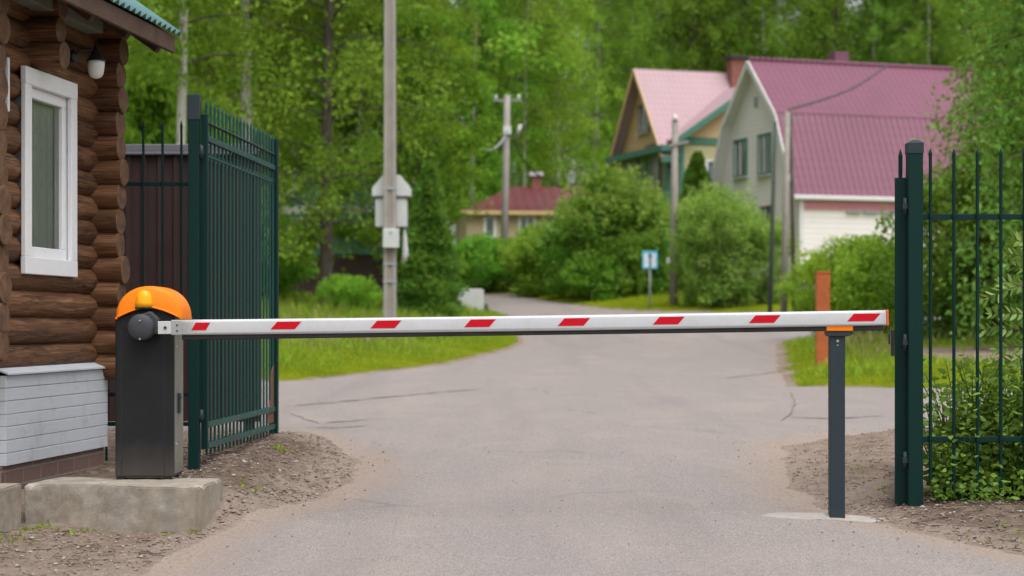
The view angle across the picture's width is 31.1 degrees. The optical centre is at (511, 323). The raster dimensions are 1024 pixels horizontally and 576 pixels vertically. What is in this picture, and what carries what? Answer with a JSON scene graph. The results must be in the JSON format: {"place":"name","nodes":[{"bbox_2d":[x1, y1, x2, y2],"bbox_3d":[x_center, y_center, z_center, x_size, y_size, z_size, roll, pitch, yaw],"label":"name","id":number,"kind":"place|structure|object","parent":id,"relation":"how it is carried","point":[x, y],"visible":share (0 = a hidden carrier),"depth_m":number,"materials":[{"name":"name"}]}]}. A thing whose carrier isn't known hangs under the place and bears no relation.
{"place":"outdoors","nodes":[
{"label":"outdoors","id":0,"kind":"place"},
{"bbox_2d":[0,277,1023,575],"bbox_3d":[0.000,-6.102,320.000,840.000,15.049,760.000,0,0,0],"label":"ground","id":1,"kind":"structure","parent":0,"point":[106,469],"depth_m":11.56,"materials":[{"name":"soil"}]},
{"bbox_2d":[0,483,20,533],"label":"concrete block","id":2,"kind":"structure","parent":1,"relation":"on","point":[10,506],"depth_m":9.40,"materials":[{"name":"grey concrete"}]},
{"bbox_2d":[0,0,180,488],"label":"log cabin","id":3,"kind":"object","parent":1,"relation":"on","point":[64,260],"visible":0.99,"depth_m":10.76,"materials":[{"name":"brown wood"}]},
{"bbox_2d":[12,65,77,276],"bbox_3d":[-2.731,-0.855,10.597,0.180,1.154,0.803,0,0,7],"label":"window","id":4,"kind":"structure","parent":3,"relation":"in","point":[47,154],"depth_m":10.69,"materials":[{"name":"white plastic"}]},
{"bbox_2d":[70,40,105,78],"bbox_3d":[-2.542,-1.584,11.008,0.218,0.231,0.114,0,0,-16],"label":"wall lamp","id":5,"kind":"object","parent":3,"relation":"attached to","point":[96,60],"visible":0.98,"depth_m":10.98,"materials":[{"name":"white glass"}]},
{"bbox_2d":[25,477,221,533],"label":"concrete plinth","id":6,"kind":"structure","parent":1,"relation":"on","point":[152,505],"depth_m":9.50,"materials":[{"name":"grey concrete"}]},
{"bbox_2d":[115,286,888,479],"bbox_3d":[-0.065,0.317,9.927,4.113,1.040,0.427,0,0,0],"label":"boom barrier","id":7,"kind":"object","parent":6,"relation":"on","point":[153,329],"visible":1,"depth_m":9.73,"materials":[{"name":"white metal"}]},
{"bbox_2d":[105,120,187,460],"bbox_3d":[-2.315,-0.204,11.740,0.602,2.187,0.044,0,0,0],"label":"picket fence","id":8,"kind":"object","parent":1,"relation":"on","point":[162,183],"visible":0.27,"depth_m":11.72,"materials":[{"name":"black metal"}]},
{"bbox_2d":[123,52,235,143],"bbox_3d":[-8.470,-3.203,42.195,4.818,6.549,4.480,0,0,41],"label":"shrub","id":9,"kind":"object","parent":1,"relation":"on","point":[152,113],"visible":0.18,"depth_m":41.27,"materials":[{"name":"green plant"}]},
{"bbox_2d":[108,144,255,430],"bbox_3d":[-4.777,-0.133,15.022,5.445,2.657,0.156,0,0,0],"label":"sheet fence","id":10,"kind":"object","parent":1,"relation":"on","point":[132,233],"visible":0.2,"depth_m":15.00,"materials":[{"name":"brown metal"}]},
{"bbox_2d":[127,0,259,131],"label":"birch tree","id":11,"kind":"object","parent":1,"relation":"on","point":[218,101],"visible":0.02,"depth_m":49.63,"materials":[{"name":"green plant"}]},
{"bbox_2d":[187,94,203,469],"bbox_3d":[-1.957,-0.213,11.400,0.098,2.420,0.076,0,0,0],"label":"gate post","id":12,"kind":"object","parent":1,"relation":"on","point":[195,156],"visible":0.84,"depth_m":11.37,"materials":[{"name":"green metal"}]},
{"bbox_2d":[201,100,278,454],"bbox_3d":[-1.838,-0.292,12.560,0.060,2.221,2.285,0,0,4],"label":"gate leaf","id":13,"kind":"object","parent":12,"relation":"attached to","point":[271,411],"visible":1,"depth_m":12.49,"materials":[{"name":"green metal"}]},
{"bbox_2d":[126,0,271,142],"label":"birch tree","id":14,"kind":"object","parent":1,"relation":"on","point":[171,7],"visible":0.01,"depth_m":58.61,"materials":[{"name":"green plant"}]},
{"bbox_2d":[125,0,345,143],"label":"birch tree","id":15,"kind":"object","parent":1,"relation":"on","point":[180,56],"visible":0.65,"depth_m":38.76,"materials":[{"name":"green plant"}]},
{"bbox_2d":[173,1,302,211],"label":"birch tree","id":16,"kind":"object","parent":1,"relation":"on","point":[258,116],"visible":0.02,"depth_m":79.75,"materials":[{"name":"green plant"}]},
{"bbox_2d":[130,0,354,143],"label":"birch tree","id":17,"kind":"object","parent":1,"relation":"on","point":[231,94],"visible":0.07,"depth_m":62.66,"materials":[{"name":"green plant"}]},
{"bbox_2d":[139,0,375,143],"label":"birch tree","id":18,"kind":"object","parent":1,"relation":"on","point":[244,95],"visible":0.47,"depth_m":51.95,"materials":[{"name":"green plant"}]},
{"bbox_2d":[215,1,347,185],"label":"birch tree","id":19,"kind":"object","parent":1,"relation":"on","point":[293,147],"visible":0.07,"depth_m":73.44,"materials":[{"name":"green plant"}]},
{"bbox_2d":[262,205,319,300],"bbox_3d":[-7.500,-2.121,55.849,3.854,3.119,3.584,0,0,33],"label":"shrub","id":20,"kind":"object","parent":1,"relation":"on","point":[287,279],"visible":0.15,"depth_m":55.46,"materials":[{"name":"green plant"}]},
{"bbox_2d":[166,0,471,305],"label":"birch tree","id":21,"kind":"object","parent":1,"relation":"on","point":[325,151],"visible":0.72,"depth_m":51.84,"materials":[{"name":"green plant"}]},
{"bbox_2d":[268,145,383,296],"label":"cottage","id":22,"kind":"structure","parent":1,"relation":"on","point":[365,264],"depth_m":65.83,"materials":[{"name":"metal"}]},
{"bbox_2d":[311,273,364,309],"bbox_3d":[-4.682,-0.792,50.015,1.384,1.209,1.472,0,0,41],"label":"shrub","id":23,"kind":"object","parent":1,"relation":"on","point":[333,282],"visible":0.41,"depth_m":49.80,"materials":[{"name":"green plant"}]},
{"bbox_2d":[333,274,382,311],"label":"shrub","id":24,"kind":"object","parent":1,"relation":"on","point":[360,284],"visible":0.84,"depth_m":48.80,"materials":[{"name":"green plant"}]},
{"bbox_2d":[252,0,489,183],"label":"maple tree","id":25,"kind":"object","parent":1,"relation":"on","point":[451,50],"visible":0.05,"depth_m":72.09,"materials":[{"name":"green plant"}]},
{"bbox_2d":[263,0,488,280],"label":"birch tree","id":26,"kind":"object","parent":1,"relation":"on","point":[419,154],"visible":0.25,"depth_m":64.84,"materials":[{"name":"green plant"}]},
{"bbox_2d":[383,0,396,317],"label":"utility pole","id":27,"kind":"object","parent":1,"relation":"on","point":[389,280],"visible":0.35,"depth_m":37.88,"materials":[{"name":"grey concrete"}]},
{"bbox_2d":[383,229,398,247],"bbox_3d":[-2.484,-1.760,37.801,0.329,0.395,0.148,0,0,0],"label":"meter box","id":28,"kind":"object","parent":27,"relation":"attached to","point":[390,238],"visible":1,"depth_m":37.74,"materials":[{"name":"grey metal"}]},
{"bbox_2d":[372,175,411,262],"bbox_3d":[-2.501,-2.177,38.350,0.800,1.815,0.500,0,0,0],"label":"switch box","id":29,"kind":"object","parent":27,"relation":"attached to","point":[403,190],"visible":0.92,"depth_m":38.15,"materials":[{"name":"grey metal"}]},
{"bbox_2d":[292,0,493,137],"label":"birch tree","id":30,"kind":"object","parent":1,"relation":"on","point":[467,18],"visible":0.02,"depth_m":73.54,"materials":[{"name":"green plant"}]},
{"bbox_2d":[285,0,502,275],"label":"maple tree","id":31,"kind":"object","parent":1,"relation":"on","point":[469,139],"visible":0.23,"depth_m":65.29,"materials":[{"name":"green plant"}]},
{"bbox_2d":[372,186,434,309],"bbox_3d":[-2.831,-1.907,51.094,2.008,3.897,1.943,0,0,37],"label":"thuja","id":32,"kind":"object","parent":1,"relation":"on","point":[401,270],"visible":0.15,"depth_m":50.71,"materials":[{"name":"green plant"}]},
{"bbox_2d":[397,159,469,316],"bbox_3d":[-2.097,-2.109,48.946,2.362,4.585,2.286,0,0,-29],"label":"thuja","id":33,"kind":"object","parent":1,"relation":"on","point":[438,280],"visible":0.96,"depth_m":48.66,"materials":[{"name":"green plant"}]},
{"bbox_2d":[402,0,489,236],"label":"birch tree","id":34,"kind":"object","parent":1,"relation":"on","point":[457,72],"visible":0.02,"depth_m":99.62,"materials":[{"name":"green plant"}]},
{"bbox_2d":[457,289,483,312],"bbox_3d":[-1.311,-0.704,58.250,0.832,0.811,0.500,0,0,0],"label":"concrete marker","id":35,"kind":"object","parent":1,"relation":"on","point":[473,297],"visible":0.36,"depth_m":58.00,"materials":[{"name":"white concrete"}]},
{"bbox_2d":[449,230,514,291],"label":"shrub","id":36,"kind":"object","parent":1,"relation":"on","point":[475,249],"visible":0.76,"depth_m":79.31,"materials":[{"name":"green plant"}]},
{"bbox_2d":[404,0,559,241],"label":"birch tree","id":37,"kind":"object","parent":1,"relation":"on","point":[486,3],"visible":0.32,"depth_m":103.50,"materials":[{"name":"green plant"}]},
{"bbox_2d":[401,0,580,240],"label":"linden tree","id":38,"kind":"object","parent":1,"relation":"on","point":[519,36],"visible":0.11,"depth_m":105.16,"materials":[{"name":"green plant"}]},
{"bbox_2d":[494,95,520,290],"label":"utility pole","id":39,"kind":"object","parent":1,"relation":"on","point":[505,187],"visible":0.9,"depth_m":80.47,"materials":[{"name":"grey concrete"}]},
{"bbox_2d":[482,236,539,291],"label":"shrub","id":40,"kind":"object","parent":1,"relation":"on","point":[511,279],"visible":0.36,"depth_m":79.71,"materials":[{"name":"green plant"}]},
{"bbox_2d":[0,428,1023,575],"bbox_3d":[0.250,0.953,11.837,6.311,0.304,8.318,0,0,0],"label":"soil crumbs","id":41,"kind":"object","parent":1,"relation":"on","point":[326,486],"visible":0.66,"depth_m":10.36,"materials":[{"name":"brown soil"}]},
{"bbox_2d":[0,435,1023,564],"bbox_3d":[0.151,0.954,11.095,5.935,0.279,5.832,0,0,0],"label":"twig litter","id":42,"kind":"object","parent":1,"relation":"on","point":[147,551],"visible":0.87,"depth_m":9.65,"materials":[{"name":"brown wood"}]},
{"bbox_2d":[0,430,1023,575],"bbox_3d":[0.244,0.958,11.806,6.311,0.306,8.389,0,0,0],"label":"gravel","id":43,"kind":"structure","parent":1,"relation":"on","point":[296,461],"depth_m":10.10,"materials":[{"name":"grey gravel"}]},
{"bbox_2d":[0,442,1023,543],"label":"weeds","id":44,"kind":"object","parent":1,"relation":"on","point":[81,529],"visible":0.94,"depth_m":9.43,"materials":[{"name":"green plant"}]},
{"bbox_2d":[451,172,584,255],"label":"bungalow","id":45,"kind":"object","parent":1,"relation":"on","point":[531,204],"visible":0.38,"depth_m":92.44,"materials":[{"name":"brick"}]},
{"bbox_2d":[483,216,495,237],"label":"window","id":46,"kind":"structure","parent":45,"relation":"in","point":[489,222],"depth_m":92.08,"materials":[{"name":"grey glass"}]},
{"bbox_2d":[518,215,535,233],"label":"window","id":47,"kind":"structure","parent":45,"relation":"in","point":[523,220],"depth_m":92.28,"materials":[{"name":"grey glass"}]},
{"bbox_2d":[468,0,573,194],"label":"birch tree","id":48,"kind":"object","parent":1,"relation":"on","point":[511,176],"visible":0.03,"depth_m":119.67,"materials":[{"name":"green plant"}]},
{"bbox_2d":[457,0,602,186],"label":"birch tree","id":49,"kind":"object","parent":1,"relation":"on","point":[536,14],"visible":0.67,"depth_m":105.54,"materials":[{"name":"green plant"}]},
{"bbox_2d":[497,220,580,296],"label":"shrub","id":50,"kind":"object","parent":1,"relation":"on","point":[530,279],"visible":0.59,"depth_m":75.73,"materials":[{"name":"green plant"}]},
{"bbox_2d":[486,0,625,186],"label":"birch tree","id":51,"kind":"object","parent":1,"relation":"on","point":[559,180],"visible":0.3,"depth_m":111.84,"materials":[{"name":"green plant"}]},
{"bbox_2d":[527,196,611,297],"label":"shrub","id":52,"kind":"object","parent":1,"relation":"on","point":[563,251],"visible":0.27,"depth_m":72.36,"materials":[{"name":"green plant"}]},
{"bbox_2d":[516,0,629,186],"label":"birch tree","id":53,"kind":"object","parent":1,"relation":"on","point":[554,134],"visible":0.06,"depth_m":134.94,"materials":[{"name":"green plant"}]},
{"bbox_2d":[554,246,629,300],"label":"shrub","id":54,"kind":"object","parent":1,"relation":"on","point":[573,275],"visible":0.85,"depth_m":69.02,"materials":[{"name":"green plant"}]},
{"bbox_2d":[535,0,663,178],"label":"birch tree","id":55,"kind":"object","parent":1,"relation":"on","point":[600,5],"visible":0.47,"depth_m":117.75,"materials":[{"name":"green plant"}]},
{"bbox_2d":[552,161,670,298],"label":"shrub","id":56,"kind":"object","parent":1,"relation":"on","point":[610,202],"visible":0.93,"depth_m":69.27,"materials":[{"name":"green plant"}]},
{"bbox_2d":[570,0,690,178],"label":"birch tree","id":57,"kind":"object","parent":1,"relation":"on","point":[658,35],"visible":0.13,"depth_m":125.53,"materials":[{"name":"green plant"}]},
{"bbox_2d":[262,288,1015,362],"bbox_3d":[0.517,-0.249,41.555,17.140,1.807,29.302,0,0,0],"label":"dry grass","id":58,"kind":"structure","parent":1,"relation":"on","point":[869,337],"depth_m":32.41,"materials":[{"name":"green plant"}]},
{"bbox_2d":[579,0,712,170],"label":"birch tree","id":59,"kind":"object","parent":1,"relation":"on","point":[660,9],"visible":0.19,"depth_m":127.08,"materials":[{"name":"green plant"}]},
{"bbox_2d":[642,251,657,307],"bbox_3d":[4.740,-1.492,63.227,0.522,2.045,0.126,0,0,0],"label":"road sign","id":60,"kind":"object","parent":1,"relation":"on","point":[649,260],"visible":0.89,"depth_m":63.18,"materials":[{"name":"blue metal"}]},
{"bbox_2d":[615,191,691,293],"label":"shrub","id":61,"kind":"object","parent":1,"relation":"on","point":[660,278],"visible":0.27,"depth_m":71.17,"materials":[{"name":"green plant"}]},
{"bbox_2d":[605,55,747,278],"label":"gabled house","id":62,"kind":"structure","parent":1,"relation":"on","point":[695,102],"depth_m":87.24,"materials":[{"name":"pink"}]},
{"bbox_2d":[636,105,649,134],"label":"window","id":63,"kind":"structure","parent":62,"relation":"in","point":[643,126],"depth_m":88.01,"materials":[{"name":"grey glass"}]},
{"bbox_2d":[652,154,661,189],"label":"window","id":64,"kind":"structure","parent":62,"relation":"in","point":[656,161],"depth_m":86.27,"materials":[{"name":"grey glass"}]},
{"bbox_2d":[666,114,688,305],"bbox_3d":[5.702,-3.839,63.422,0.770,6.762,0.445,0,0,0],"label":"utility pole","id":65,"kind":"object","parent":1,"relation":"on","point":[674,201],"visible":0.88,"depth_m":63.39,"materials":[{"name":"grey wood"}]},
{"bbox_2d":[615,0,768,87],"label":"birch tree","id":66,"kind":"object","parent":1,"relation":"on","point":[692,54],"visible":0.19,"depth_m":127.90,"materials":[{"name":"green plant"}]},
{"bbox_2d":[662,150,723,289],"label":"spruce tree","id":67,"kind":"object","parent":1,"relation":"on","point":[696,171],"visible":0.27,"depth_m":73.68,"materials":[{"name":"green plant"}]},
{"bbox_2d":[674,0,744,72],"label":"birch tree","id":68,"kind":"object","parent":1,"relation":"on","point":[697,44],"visible":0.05,"depth_m":131.59,"materials":[{"name":"green plant"}]},
{"bbox_2d":[662,176,776,306],"bbox_3d":[7.079,-2.757,62.559,3.967,4.467,4.125,0,0,-17],"label":"willow bush","id":69,"kind":"object","parent":1,"relation":"on","point":[695,224],"visible":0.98,"depth_m":61.95,"materials":[{"name":"green plant"}]},
{"bbox_2d":[685,0,807,70],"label":"birch tree","id":70,"kind":"object","parent":1,"relation":"on","point":[756,29],"visible":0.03,"depth_m":131.64,"materials":[{"name":"green plant"}]},
{"bbox_2d":[715,206,802,303],"bbox_3d":[8.446,-2.320,62.991,3.113,3.371,2.994,0,0,-42],"label":"willow bush","id":71,"kind":"object","parent":1,"relation":"on","point":[762,289],"visible":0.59,"depth_m":62.43,"materials":[{"name":"green plant"}]},
{"bbox_2d":[683,0,851,72],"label":"birch tree","id":72,"kind":"object","parent":1,"relation":"on","point":[770,27],"visible":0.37,"depth_m":127.75,"materials":[{"name":"green plant"}]},
{"bbox_2d":[768,121,776,311],"bbox_3d":[8.201,-3.210,58.000,0.312,6.343,0.150,0,0,0],"label":"utility pole","id":73,"kind":"object","parent":1,"relation":"on","point":[771,261],"visible":0.79,"depth_m":57.95,"materials":[{"name":"grey wood"}]},
{"bbox_2d":[780,112,789,311],"bbox_3d":[8.460,-3.283,57.000,0.314,6.573,0.220,0,0,0],"label":"utility pole","id":74,"kind":"object","parent":1,"relation":"on","point":[785,230],"visible":0.79,"depth_m":56.92,"materials":[{"name":"grey wood"}]},
{"bbox_2d":[783,109,802,311],"bbox_3d":[8.760,-3.364,57.400,0.600,6.700,0.150,0,0,0],"label":"utility pole","id":75,"kind":"object","parent":1,"relation":"on","point":[792,215],"visible":0.72,"depth_m":57.35,"materials":[{"name":"grey wood"}]},
{"bbox_2d":[788,66,886,110],"bbox_3d":[11.677,-8.349,64.415,0.255,3.381,15.304,0,0,23],"label":"overhead cable","id":76,"kind":"object","parent":75,"relation":"attached to","point":[837,94],"visible":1,"depth_m":62.97,"materials":[{"name":"black metal"}]},
{"bbox_2d":[766,0,834,54],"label":"birch tree","id":77,"kind":"object","parent":1,"relation":"on","point":[792,22],"visible":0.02,"depth_m":146.64,"materials":[{"name":"green plant"}]},
{"bbox_2d":[774,258,834,311],"bbox_3d":[9.224,-1.048,56.002,2.264,1.978,2.409,0,0,-16],"label":"shrub","id":78,"kind":"object","parent":1,"relation":"on","point":[789,287],"visible":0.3,"depth_m":55.86,"materials":[{"name":"green plant"}]},
{"bbox_2d":[783,0,843,59],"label":"birch tree","id":79,"kind":"object","parent":1,"relation":"on","point":[806,11],"visible":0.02,"depth_m":135.34,"materials":[{"name":"green plant"}]},
{"bbox_2d":[815,271,830,364],"bbox_3d":[4.726,-0.038,28.000,0.226,1.517,0.226,0,0,5],"label":"steel bollard","id":80,"kind":"object","parent":1,"relation":"on","point":[822,290],"visible":0.73,"depth_m":27.90,"materials":[{"name":"paint"}]},
{"bbox_2d":[762,512,887,521],"bbox_3d":[1.681,1.036,9.804,0.751,0.064,0.360,0,0,0],"label":"concrete pad","id":81,"kind":"object","parent":1,"relation":"on","point":[807,515],"visible":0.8,"depth_m":9.76,"materials":[{"name":"grey concrete"}]},
{"bbox_2d":[824,326,852,517],"bbox_3d":[1.733,0.548,9.774,0.142,1.135,0.103,0,0,0],"label":"boom rest post","id":82,"kind":"object","parent":81,"relation":"on","point":[836,335],"visible":0.89,"depth_m":9.74,"materials":[{"name":"metal"}]},
{"bbox_2d":[791,231,894,335],"bbox_3d":[7.837,-0.874,41.972,2.817,2.461,2.998,0,0,33],"label":"shrub","id":83,"kind":"object","parent":1,"relation":"on","point":[819,261],"visible":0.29,"depth_m":41.72,"materials":[{"name":"green plant"}]},
{"bbox_2d":[774,0,913,62],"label":"birch tree","id":84,"kind":"object","parent":1,"relation":"on","point":[837,4],"visible":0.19,"depth_m":130.49,"materials":[{"name":"green plant"}]},
{"bbox_2d":[710,51,997,288],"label":"gambrel house","id":85,"kind":"structure","parent":1,"relation":"on","point":[848,145],"depth_m":70.39,"materials":[{"name":"pink metal"}]},
{"bbox_2d":[731,138,747,179],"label":"window","id":86,"kind":"structure","parent":85,"relation":"in","point":[740,145],"depth_m":72.79,"materials":[{"name":"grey glass"}]},
{"bbox_2d":[755,132,771,177],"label":"window","id":87,"kind":"structure","parent":85,"relation":"in","point":[763,140],"depth_m":70.76,"materials":[{"name":"grey glass"}]},
{"bbox_2d":[824,0,930,64],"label":"birch tree","id":88,"kind":"object","parent":1,"relation":"on","point":[878,11],"visible":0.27,"depth_m":128.30,"materials":[{"name":"green plant"}]},
{"bbox_2d":[830,233,932,333],"bbox_3d":[8.154,-0.836,40.029,2.811,2.307,2.641,0,0,8],"label":"shrub","id":89,"kind":"object","parent":1,"relation":"on","point":[854,268],"visible":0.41,"depth_m":39.69,"materials":[{"name":"green plant"}]},
{"bbox_2d":[855,0,968,65],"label":"birch tree","id":90,"kind":"object","parent":1,"relation":"on","point":[940,54],"visible":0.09,"depth_m":130.55,"materials":[{"name":"green plant"}]},
{"bbox_2d":[902,140,923,505],"bbox_3d":[2.197,0.040,10.100,0.109,2.099,0.086,0,0,0],"label":"gate post","id":91,"kind":"object","parent":1,"relation":"on","point":[912,344],"visible":0.84,"depth_m":10.06,"materials":[{"name":"green metal"}]},
{"bbox_2d":[888,148,905,503],"bbox_3d":[2.344,0.021,11.108,0.096,1.984,2.029,0,0,13],"label":"gate leaf","id":92,"kind":"object","parent":91,"relation":"attached to","point":[897,333],"visible":0.99,"depth_m":10.15,"materials":[{"name":"green metal"}]},
{"bbox_2d":[846,0,999,74],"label":"birch tree","id":93,"kind":"object","parent":1,"relation":"on","point":[939,40],"visible":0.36,"depth_m":127.59,"materials":[{"name":"green plant"}]},
{"bbox_2d":[852,159,1022,341],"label":"shrub","id":94,"kind":"object","parent":1,"relation":"on","point":[936,328],"visible":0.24,"depth_m":33.60,"materials":[{"name":"green plant"}]},
{"bbox_2d":[905,0,996,85],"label":"birch tree","id":95,"kind":"object","parent":1,"relation":"on","point":[969,26],"visible":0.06,"depth_m":134.18,"materials":[{"name":"green plant"}]},
{"bbox_2d":[886,0,1023,339],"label":"weeping birch","id":96,"kind":"object","parent":1,"relation":"on","point":[1006,46],"visible":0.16,"depth_m":33.63,"materials":[{"name":"green plant"}]},
{"bbox_2d":[911,1,1013,327],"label":"weeping birch","id":97,"kind":"object","parent":1,"relation":"on","point":[947,146],"visible":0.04,"depth_m":38.28,"materials":[{"name":"green plant"}]},
{"bbox_2d":[919,0,1023,351],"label":"weeping birch","id":98,"kind":"object","parent":1,"relation":"on","point":[1001,108],"visible":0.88,"depth_m":29.04,"materials":[{"name":"green plant"}]},
{"bbox_2d":[923,144,1022,340],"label":"shrub","id":99,"kind":"object","parent":1,"relation":"on","point":[943,210],"visible":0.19,"depth_m":32.75,"materials":[{"name":"green plant"}]},
{"bbox_2d":[923,349,1023,501],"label":"weed bush","id":100,"kind":"object","parent":1,"relation":"on","point":[940,483],"visible":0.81,"depth_m":10.22,"materials":[{"name":"green plant"}]},
{"bbox_2d":[923,148,1023,489],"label":"picket fence","id":101,"kind":"object","parent":1,"relation":"on","point":[977,217],"visible":0.99,"depth_m":10.07,"materials":[{"name":"green metal"}]},
{"bbox_2d":[949,144,1022,338],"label":"shrub","id":102,"kind":"object","parent":1,"relation":"on","point":[982,239],"visible":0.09,"depth_m":32.45,"materials":[{"name":"green plant"}]},
{"bbox_2d":[948,0,1023,336],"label":"weeping birch","id":103,"kind":"object","parent":1,"relation":"on","point":[971,130],"visible":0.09,"depth_m":33.20,"materials":[{"name":"green plant"}]},
{"bbox_2d":[979,231,1022,368],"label":"rowan sapling","id":104,"kind":"object","parent":1,"relation":"on","point":[1019,262],"visible":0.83,"depth_m":10.59,"materials":[{"name":"green plant"}]},
{"bbox_2d":[108,295,1023,575],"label":"road","id":105,"kind":"structure","parent":0,"point":[476,439],"depth_m":12.12,"materials":[{"name":"grey asphalt"}]},
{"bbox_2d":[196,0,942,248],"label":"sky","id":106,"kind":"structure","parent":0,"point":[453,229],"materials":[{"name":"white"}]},
{"bbox_2d":[262,283,1022,386],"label":"grass","id":107,"kind":"structure","parent":0,"point":[284,349],"depth_m":32.01,"materials":[{"name":"green plant"}]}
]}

